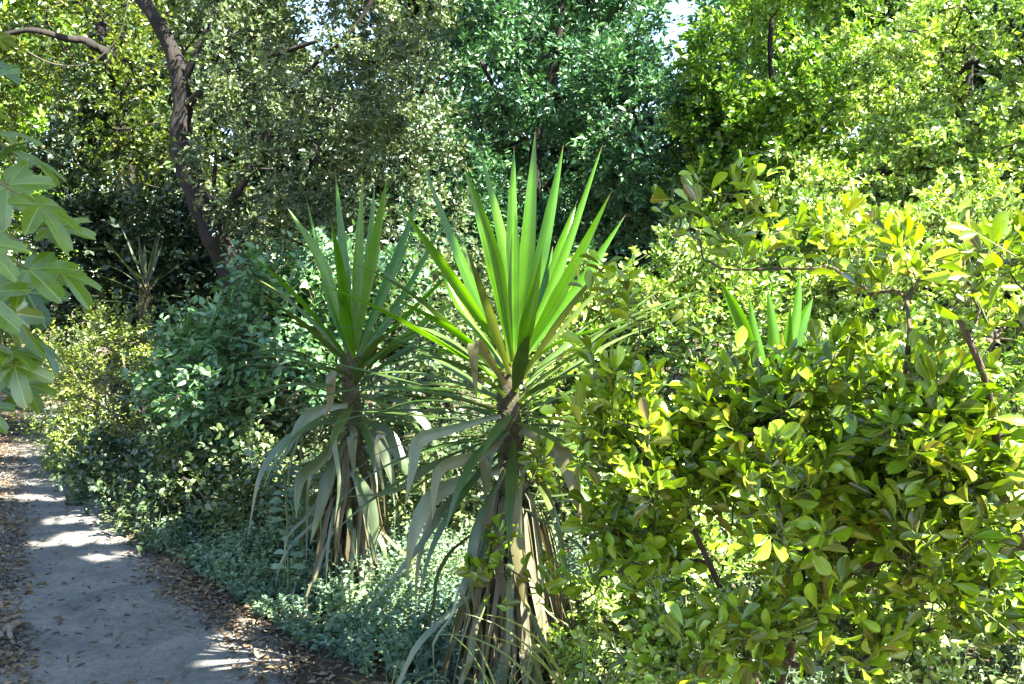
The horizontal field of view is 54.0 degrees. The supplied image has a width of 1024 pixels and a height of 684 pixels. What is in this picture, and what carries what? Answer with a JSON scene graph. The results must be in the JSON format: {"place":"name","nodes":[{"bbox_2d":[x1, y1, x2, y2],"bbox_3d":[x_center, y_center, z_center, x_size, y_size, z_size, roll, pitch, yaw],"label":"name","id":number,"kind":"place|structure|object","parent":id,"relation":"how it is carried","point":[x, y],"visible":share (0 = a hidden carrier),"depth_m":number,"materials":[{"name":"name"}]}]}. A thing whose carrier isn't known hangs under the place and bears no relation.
{"place":"outdoors","nodes":[
{"label":"outdoors","id":0,"kind":"place"},
{"bbox_2d":[0,395,290,683],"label":"path","id":1,"kind":"structure","parent":0,"point":[165,657],"depth_m":4.78,"materials":[{"name":"grey concrete"}]},
{"bbox_2d":[0,620,29,650],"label":"fallen branch","id":2,"kind":"object","parent":1,"relation":"on","point":[7,629],"visible":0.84,"depth_m":4.41,"materials":[{"name":"grey wood"}]},
{"bbox_2d":[0,411,355,681],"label":"path grit","id":3,"kind":"object","parent":1,"relation":"on","point":[295,680],"visible":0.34,"depth_m":4.57,"materials":[{"name":"stone"}]},
{"bbox_2d":[0,412,556,683],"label":"leaf litter","id":4,"kind":"object","parent":1,"relation":"on","point":[207,594],"visible":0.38,"depth_m":4.90,"materials":[{"name":"brown plant"}]},
{"bbox_2d":[0,0,997,290],"label":"sky","id":5,"kind":"structure","parent":0,"point":[682,9],"materials":[{"name":"white"}]},
{"bbox_2d":[0,310,1021,683],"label":"ground","id":6,"kind":"structure","parent":0,"point":[340,672],"depth_m":4.53,"materials":[{"name":"soil"}]},
{"bbox_2d":[0,0,97,348],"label":"background tree","id":7,"kind":"object","parent":6,"relation":"on","point":[39,115],"visible":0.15,"depth_m":15.09,"materials":[{"name":"green plant"}]},
{"bbox_2d":[0,31,102,434],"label":"fig tree","id":8,"kind":"object","parent":6,"relation":"on","point":[33,285],"visible":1,"depth_m":1.94,"materials":[{"name":"green plant"}]},
{"bbox_2d":[0,86,117,401],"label":"pale bush","id":9,"kind":"object","parent":6,"relation":"on","point":[63,350],"visible":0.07,"depth_m":15.11,"materials":[{"name":"green plant"}]},
{"bbox_2d":[9,279,174,483],"bbox_3d":[-3.222,0.443,8.365,2.224,1.957,1.517,2,3,42],"label":"feathery shrub","id":10,"kind":"object","parent":6,"relation":"on","point":[72,413],"visible":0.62,"depth_m":8.51,"materials":[{"name":"green plant"}]},
{"bbox_2d":[0,0,192,372],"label":"background tree","id":11,"kind":"object","parent":6,"relation":"on","point":[95,76],"visible":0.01,"depth_m":19.58,"materials":[{"name":"green plant"}]},
{"bbox_2d":[0,0,262,418],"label":"yellowing tree","id":12,"kind":"object","parent":6,"relation":"on","point":[112,77],"visible":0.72,"depth_m":11.01,"materials":[{"name":"green plant"}]},
{"bbox_2d":[0,41,286,434],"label":"ivy clad tree","id":13,"kind":"object","parent":6,"relation":"on","point":[105,213],"visible":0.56,"depth_m":10.33,"materials":[{"name":"green plant"}]},
{"bbox_2d":[101,231,194,439],"bbox_3d":[-3.311,0.035,9.177,0.920,2.173,0.928,0,2,0],"label":"spiky plant","id":14,"kind":"object","parent":6,"relation":"on","point":[144,293],"visible":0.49,"depth_m":9.15,"materials":[{"name":"green plant"}]},
{"bbox_2d":[137,507,194,554],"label":"verge grass","id":15,"kind":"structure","parent":6,"relation":"on","point":[163,535],"depth_m":5.96,"materials":[{"name":"green plant"}]},
{"bbox_2d":[39,399,326,541],"bbox_3d":[-2.379,0.848,7.047,3.244,1.072,1.247,2,3,40],"label":"shrub","id":16,"kind":"object","parent":6,"relation":"on","point":[167,474],"visible":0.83,"depth_m":6.40,"materials":[{"name":"green plant"}]},
{"bbox_2d":[53,0,390,358],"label":"background tree","id":17,"kind":"object","parent":6,"relation":"on","point":[155,112],"visible":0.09,"depth_m":16.01,"materials":[{"name":"green plant"}]},
{"bbox_2d":[265,465,305,594],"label":"seedling","id":18,"kind":"object","parent":6,"relation":"on","point":[292,542],"visible":0.92,"depth_m":4.79,"materials":[{"name":"green plant"}]},
{"bbox_2d":[116,214,467,475],"bbox_3d":[-1.505,0.142,7.134,2.440,2.142,2.128,-1,3,-26],"label":"blue green shrub","id":19,"kind":"object","parent":6,"relation":"on","point":[191,378],"visible":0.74,"depth_m":6.66,"materials":[{"name":"green plant"}]},
{"bbox_2d":[135,0,478,437],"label":"leaning tree","id":20,"kind":"object","parent":6,"relation":"on","point":[361,135],"visible":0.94,"depth_m":8.90,"materials":[{"name":"green plant"}]},
{"bbox_2d":[28,0,128,66],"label":"hanging vine","id":21,"kind":"object","parent":20,"relation":"hanging from","point":[85,63],"visible":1,"depth_m":8.90,"materials":[{"name":"brown plant"}]},
{"bbox_2d":[37,423,602,683],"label":"ground cover","id":22,"kind":"object","parent":6,"relation":"on","point":[399,642],"visible":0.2,"depth_m":4.65,"materials":[{"name":"green plant"}]},
{"bbox_2d":[189,0,492,382],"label":"background tree","id":23,"kind":"object","parent":6,"relation":"on","point":[370,17],"visible":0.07,"depth_m":15.95,"materials":[{"name":"green plant"}]},
{"bbox_2d":[203,174,498,610],"bbox_3d":[-0.769,0.231,4.926,1.509,2.140,1.465,0,2,0],"label":"yucca","id":24,"kind":"object","parent":6,"relation":"on","point":[347,457],"visible":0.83,"depth_m":4.84,"materials":[{"name":"green plant"}]},
{"bbox_2d":[210,225,552,559],"bbox_3d":[-0.840,0.220,7.060,2.222,2.204,3.578,0,2,0],"label":"shrub","id":25,"kind":"object","parent":6,"relation":"on","point":[431,366],"visible":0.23,"depth_m":6.34,"materials":[{"name":"green plant"}]},
{"bbox_2d":[344,662,441,683],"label":"grass tuft","id":26,"kind":"object","parent":6,"relation":"on","point":[393,677],"visible":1,"depth_m":3.35,"materials":[{"name":"green plant"}]},
{"bbox_2d":[294,130,718,683],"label":"yucca","id":27,"kind":"object","parent":6,"relation":"on","point":[536,301],"visible":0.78,"depth_m":3.53,"materials":[{"name":"green plant"}]},
{"bbox_2d":[373,0,658,349],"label":"background tree","id":28,"kind":"object","parent":6,"relation":"on","point":[621,249],"visible":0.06,"depth_m":17.01,"materials":[{"name":"green plant"}]},
{"bbox_2d":[422,576,637,683],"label":"grass tuft","id":29,"kind":"object","parent":6,"relation":"on","point":[542,662],"visible":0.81,"depth_m":3.12,"materials":[{"name":"green plant"}]},
{"bbox_2d":[452,607,614,683],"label":"grass tuft","id":30,"kind":"object","parent":6,"relation":"on","point":[485,676],"visible":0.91,"depth_m":3.25,"materials":[{"name":"green plant"}]},
{"bbox_2d":[64,388,1023,683],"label":"undergrowth","id":31,"kind":"object","parent":6,"relation":"on","point":[1012,662],"visible":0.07,"depth_m":5.62,"materials":[{"name":"green plant"}]},
{"bbox_2d":[375,0,741,413],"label":"evergreen tree","id":32,"kind":"object","parent":6,"relation":"on","point":[522,105],"visible":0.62,"depth_m":10.30,"materials":[{"name":"green plant"}]},
{"bbox_2d":[491,0,701,360],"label":"background tree","id":33,"kind":"object","parent":6,"relation":"on","point":[650,121],"visible":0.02,"depth_m":17.68,"materials":[{"name":"green plant"}]},
{"bbox_2d":[611,642,643,683],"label":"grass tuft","id":34,"kind":"object","parent":6,"relation":"on","point":[622,666],"visible":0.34,"depth_m":3.27,"materials":[{"name":"green plant"}]},
{"bbox_2d":[466,222,809,515],"bbox_3d":[0.785,0.224,6.490,2.120,2.014,2.047,0,2,0],"label":"leaved shrub","id":35,"kind":"object","parent":6,"relation":"on","point":[659,341],"visible":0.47,"depth_m":6.17,"materials":[{"name":"green plant"}]},
{"bbox_2d":[619,0,855,367],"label":"background tree","id":36,"kind":"object","parent":6,"relation":"on","point":[717,4],"visible":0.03,"depth_m":16.30,"materials":[{"name":"green plant"}]},
{"bbox_2d":[455,142,1023,683],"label":"laurel shrub","id":37,"kind":"object","parent":6,"relation":"on","point":[917,476],"visible":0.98,"depth_m":2.56,"materials":[{"name":"green plant"}]},
{"bbox_2d":[843,562,997,674],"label":"dead twig","id":38,"kind":"object","parent":37,"relation":"attached to","point":[929,629],"visible":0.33,"depth_m":2.63,"materials":[{"name":"brown wood"}]},
{"bbox_2d":[532,426,1023,683],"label":"leaved shrub","id":39,"kind":"object","parent":6,"relation":"on","point":[656,671],"visible":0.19,"depth_m":3.33,"materials":[{"name":"green plant"}]},
{"bbox_2d":[721,273,846,586],"bbox_3d":[1.234,0.492,4.646,0.766,1.643,0.834,0,2,0],"label":"yucca","id":40,"kind":"object","parent":6,"relation":"on","point":[797,323],"visible":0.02,"depth_m":4.60,"materials":[{"name":"green plant"}]},
{"bbox_2d":[648,0,961,289],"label":"bright tree","id":41,"kind":"object","parent":6,"relation":"on","point":[771,118],"visible":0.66,"depth_m":9.41,"materials":[{"name":"green plant"}]},
{"bbox_2d":[698,0,1023,391],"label":"background tree","id":42,"kind":"object","parent":6,"relation":"on","point":[795,33],"visible":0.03,"depth_m":13.79,"materials":[{"name":"green plant"}]},
{"bbox_2d":[748,147,1023,429],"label":"leaved shrub","id":43,"kind":"object","parent":6,"relation":"on","point":[928,319],"visible":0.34,"depth_m":5.96,"materials":[{"name":"green plant"}]},
{"bbox_2d":[820,0,1023,340],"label":"hedge tree","id":44,"kind":"object","parent":6,"relation":"on","point":[962,145],"visible":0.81,"depth_m":7.47,"materials":[{"name":"green plant"}]},
{"bbox_2d":[840,0,1023,389],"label":"background tree","id":45,"kind":"object","parent":6,"relation":"on","point":[978,71],"visible":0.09,"depth_m":12.06,"materials":[{"name":"green plant"}]}
]}

